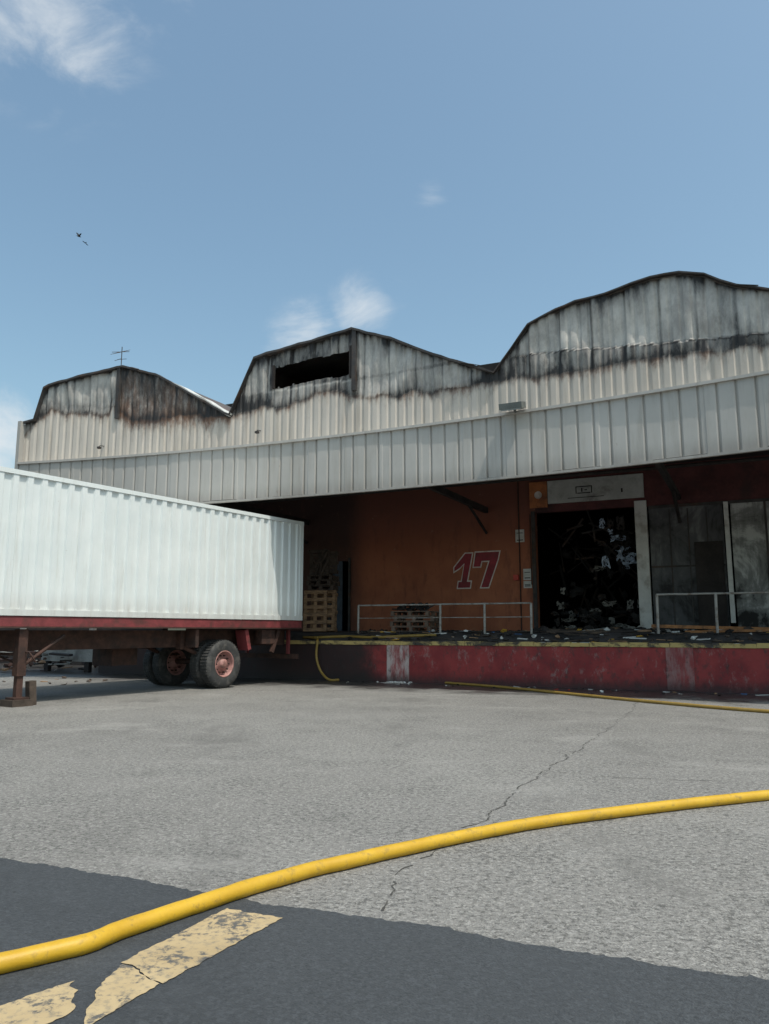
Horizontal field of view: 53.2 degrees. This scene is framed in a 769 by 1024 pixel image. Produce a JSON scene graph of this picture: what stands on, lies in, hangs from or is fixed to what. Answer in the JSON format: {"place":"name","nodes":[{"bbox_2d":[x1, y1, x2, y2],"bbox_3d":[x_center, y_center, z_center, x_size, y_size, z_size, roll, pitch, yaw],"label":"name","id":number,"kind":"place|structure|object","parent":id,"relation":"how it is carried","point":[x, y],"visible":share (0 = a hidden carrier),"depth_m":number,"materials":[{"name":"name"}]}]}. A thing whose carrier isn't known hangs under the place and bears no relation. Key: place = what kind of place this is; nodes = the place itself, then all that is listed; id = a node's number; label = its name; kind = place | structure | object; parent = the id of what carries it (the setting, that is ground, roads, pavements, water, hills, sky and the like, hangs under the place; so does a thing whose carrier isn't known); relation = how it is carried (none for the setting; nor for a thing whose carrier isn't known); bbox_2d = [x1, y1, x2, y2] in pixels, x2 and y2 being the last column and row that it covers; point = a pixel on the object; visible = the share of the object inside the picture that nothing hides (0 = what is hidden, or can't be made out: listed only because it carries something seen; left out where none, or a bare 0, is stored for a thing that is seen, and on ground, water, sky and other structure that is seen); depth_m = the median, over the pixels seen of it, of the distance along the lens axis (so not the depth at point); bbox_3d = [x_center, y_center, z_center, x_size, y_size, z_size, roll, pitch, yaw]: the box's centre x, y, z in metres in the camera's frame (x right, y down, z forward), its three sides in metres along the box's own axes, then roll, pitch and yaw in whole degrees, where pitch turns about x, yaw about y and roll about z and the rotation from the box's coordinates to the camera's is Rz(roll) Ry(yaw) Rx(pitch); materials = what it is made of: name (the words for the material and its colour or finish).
{"place":"outdoors","nodes":[
{"label":"outdoors","id":0,"kind":"place"},
{"bbox_2d":[2,676,107,684],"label":"wood offcuts","id":1,"kind":"object","parent":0,"point":[89,680],"visible":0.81,"depth_m":20.96,"materials":[{"name":"brown wood"}]},
{"bbox_2d":[0,628,167,665],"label":"perimeter wall","id":2,"kind":"structure","parent":0,"point":[76,663],"depth_m":31.19,"materials":[{"name":"concrete"}]},
{"bbox_2d":[0,642,768,979],"bbox_3d":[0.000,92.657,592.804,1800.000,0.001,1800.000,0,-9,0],"label":"ground","id":3,"kind":"structure","parent":0,"point":[190,784],"depth_m":6.46,"materials":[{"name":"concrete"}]},
{"bbox_2d":[0,651,97,670],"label":"scrap heap","id":4,"kind":"object","parent":3,"relation":"on","point":[60,663],"visible":0.46,"depth_m":26.14,"materials":[{"name":"metal"}]},
{"bbox_2d":[41,649,92,671],"bbox_3d":[-10.804,5.035,26.305,2.400,0.850,0.250,-4,-10,25],"label":"concrete barrier","id":5,"kind":"object","parent":3,"relation":"on","point":[85,656],"visible":0.67,"depth_m":26.05,"materials":[{"name":"grey concrete"}]},
{"bbox_2d":[0,466,303,707],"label":"cargo trailer","id":6,"kind":"object","parent":3,"relation":"on","point":[77,554],"visible":1,"depth_m":17.09,"materials":[{"name":"white paint"}]},
{"bbox_2d":[303,636,338,680],"bbox_3d":[-1.905,4.167,21.911,0.286,1.238,1.766,7,-11,-40],"label":"fire hose","id":7,"kind":"object","parent":3,"relation":"on","point":[316,658],"visible":1,"depth_m":21.75,"materials":[{"name":"yellow rubber"}]},
{"bbox_2d":[0,790,768,973],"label":"fire hose","id":8,"kind":"object","parent":3,"relation":"on","point":[55,950],"visible":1,"depth_m":4.37,"materials":[{"name":"yellow rubber"}]},
{"bbox_2d":[14,271,768,693],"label":"warehouse","id":9,"kind":"structure","parent":3,"relation":"on","point":[392,471],"depth_m":20.97,"materials":[{"name":"metal"}]},
{"bbox_2d":[110,347,128,364],"bbox_3d":[-7.963,-4.608,23.142,0.509,0.750,0.306,-4,-10,25],"label":"tv antenna","id":10,"kind":"object","parent":9,"relation":"on","point":[121,354],"visible":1,"depth_m":23.13,"materials":[{"name":"metal"}]},
{"bbox_2d":[303,548,339,631],"bbox_3d":[-1.947,2.442,24.049,0.979,2.589,0.997,-2,-9,13],"label":"upright pallet stack","id":11,"kind":"object","parent":9,"relation":"on","point":[319,576],"visible":1,"depth_m":23.80,"materials":[{"name":"brown wood"}]},
{"bbox_2d":[312,634,436,638],"bbox_3d":[-0.373,3.542,21.861,3.830,0.168,0.259,-3,-9,21],"label":"fire hose","id":12,"kind":"object","parent":9,"relation":"on","point":[370,637],"visible":0.92,"depth_m":21.72,"materials":[{"name":"rubber"}]},
{"bbox_2d":[390,602,438,631],"bbox_3d":[0.947,3.106,22.771,1.354,0.868,1.098,-3,-9,20],"label":"pallet stack","id":13,"kind":"object","parent":9,"relation":"on","point":[399,618],"visible":0.89,"depth_m":22.55,"materials":[{"name":"brown wood"}]},
{"bbox_2d":[357,602,532,633],"bbox_3d":[1.570,2.996,21.592,5.280,0.848,0.070,-4,-10,25],"label":"dock railing","id":14,"kind":"object","parent":9,"relation":"on","point":[484,617],"visible":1,"depth_m":21.39,"materials":[{"name":"metal"}]},
{"bbox_2d":[453,550,500,588],"bbox_3d":[2.979,1.869,24.777,1.617,1.200,0.009,-4,-10,25],"label":"number sign","id":15,"kind":"object","parent":9,"relation":"attached to","point":[491,558],"visible":1,"depth_m":24.80,"materials":[{"name":"paint"}]},
{"bbox_2d":[499,401,525,412],"bbox_3d":[2.939,-2.425,17.644,0.530,0.249,0.419,-4,-10,25],"label":"floodlight","id":16,"kind":"object","parent":9,"relation":"attached to","point":[514,406],"visible":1,"depth_m":17.48,"materials":[{"name":"grey metal"}]},
{"bbox_2d":[515,529,523,541],"bbox_3d":[4.283,0.755,24.300,0.280,0.400,0.029,-4,-10,25],"label":"notice","id":17,"kind":"object","parent":9,"relation":"attached to","point":[521,535],"depth_m":24.29,"materials":[{"name":"white paper"}]},
{"bbox_2d":[513,481,531,629],"bbox_3d":[4.333,1.288,24.146,0.593,4.800,0.115,-4,-10,25],"label":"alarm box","id":18,"kind":"object","parent":9,"relation":"attached to","point":[515,577],"visible":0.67,"depth_m":24.09,"materials":[{"name":"grey metal"}]},
{"bbox_2d":[523,569,530,579],"bbox_3d":[4.472,1.952,24.024,0.260,0.350,0.029,-4,-10,25],"label":"notice","id":19,"kind":"object","parent":9,"relation":"attached to","point":[526,574],"depth_m":24.02,"materials":[{"name":"white paper"}]},
{"bbox_2d":[523,581,531,587],"bbox_3d":[4.472,2.264,23.976,0.260,0.220,0.029,-4,-10,25],"label":"notice","id":20,"kind":"object","parent":9,"relation":"attached to","point":[527,584],"depth_m":23.96,"materials":[{"name":"white paper"}]},
{"bbox_2d":[347,628,768,642],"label":"dock debris","id":21,"kind":"object","parent":9,"relation":"on","point":[681,630],"visible":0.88,"depth_m":19.69,"materials":[{"name":"brown wood"}]},
{"bbox_2d":[529,473,643,508],"bbox_3d":[6.147,-0.632,23.569,3.450,0.820,0.090,-4,-10,25],"label":"company sign","id":22,"kind":"object","parent":9,"relation":"attached to","point":[628,486],"visible":1,"depth_m":23.54,"materials":[{"name":"metal"}]},
{"bbox_2d":[533,625,766,632],"bbox_3d":[8.504,3.058,20.040,10.042,0.254,3.100,-4,-10,25],"label":"burnt rubble","id":23,"kind":"object","parent":9,"relation":"on","point":[638,629],"visible":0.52,"depth_m":20.39,"materials":[{"name":"brown wood"}]},
{"bbox_2d":[547,624,768,632],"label":"timber planks","id":24,"kind":"object","parent":9,"relation":"on","point":[740,629],"visible":0.81,"depth_m":18.95,"materials":[{"name":"brown wood"}]},
{"bbox_2d":[655,591,768,633],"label":"dock railing","id":25,"kind":"object","parent":9,"relation":"on","point":[703,593],"visible":1,"depth_m":18.61,"materials":[{"name":"metal"}]},
{"bbox_2d":[377,681,411,683],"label":"litter","id":26,"kind":"object","parent":3,"relation":"on","point":[397,682],"visible":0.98,"depth_m":20.53,"materials":[{"name":"white paper"}]},
{"bbox_2d":[346,681,720,695],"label":"ground litter","id":27,"kind":"object","parent":3,"relation":"on","point":[556,689],"visible":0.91,"depth_m":18.29,"materials":[{"name":"white paper"}]},
{"bbox_2d":[445,682,768,712],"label":"fire hose","id":28,"kind":"object","parent":3,"relation":"on","point":[643,700],"visible":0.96,"depth_m":15.33,"materials":[{"name":"yellow rubber"}]},
{"bbox_2d":[0,858,768,1023],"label":"road","id":29,"kind":"structure","parent":0,"point":[293,965],"depth_m":3.14,"materials":[{"name":"grey asphalt"}]},
{"bbox_2d":[0,908,280,1023],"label":"road marking","id":30,"kind":"object","parent":29,"relation":"on","point":[175,955],"visible":1,"depth_m":3.18,"materials":[{"name":"yellow paint"}]},
{"bbox_2d":[0,0,768,629],"label":"sky","id":31,"kind":"structure","parent":0,"point":[241,180],"materials":[{"name":"blue"}]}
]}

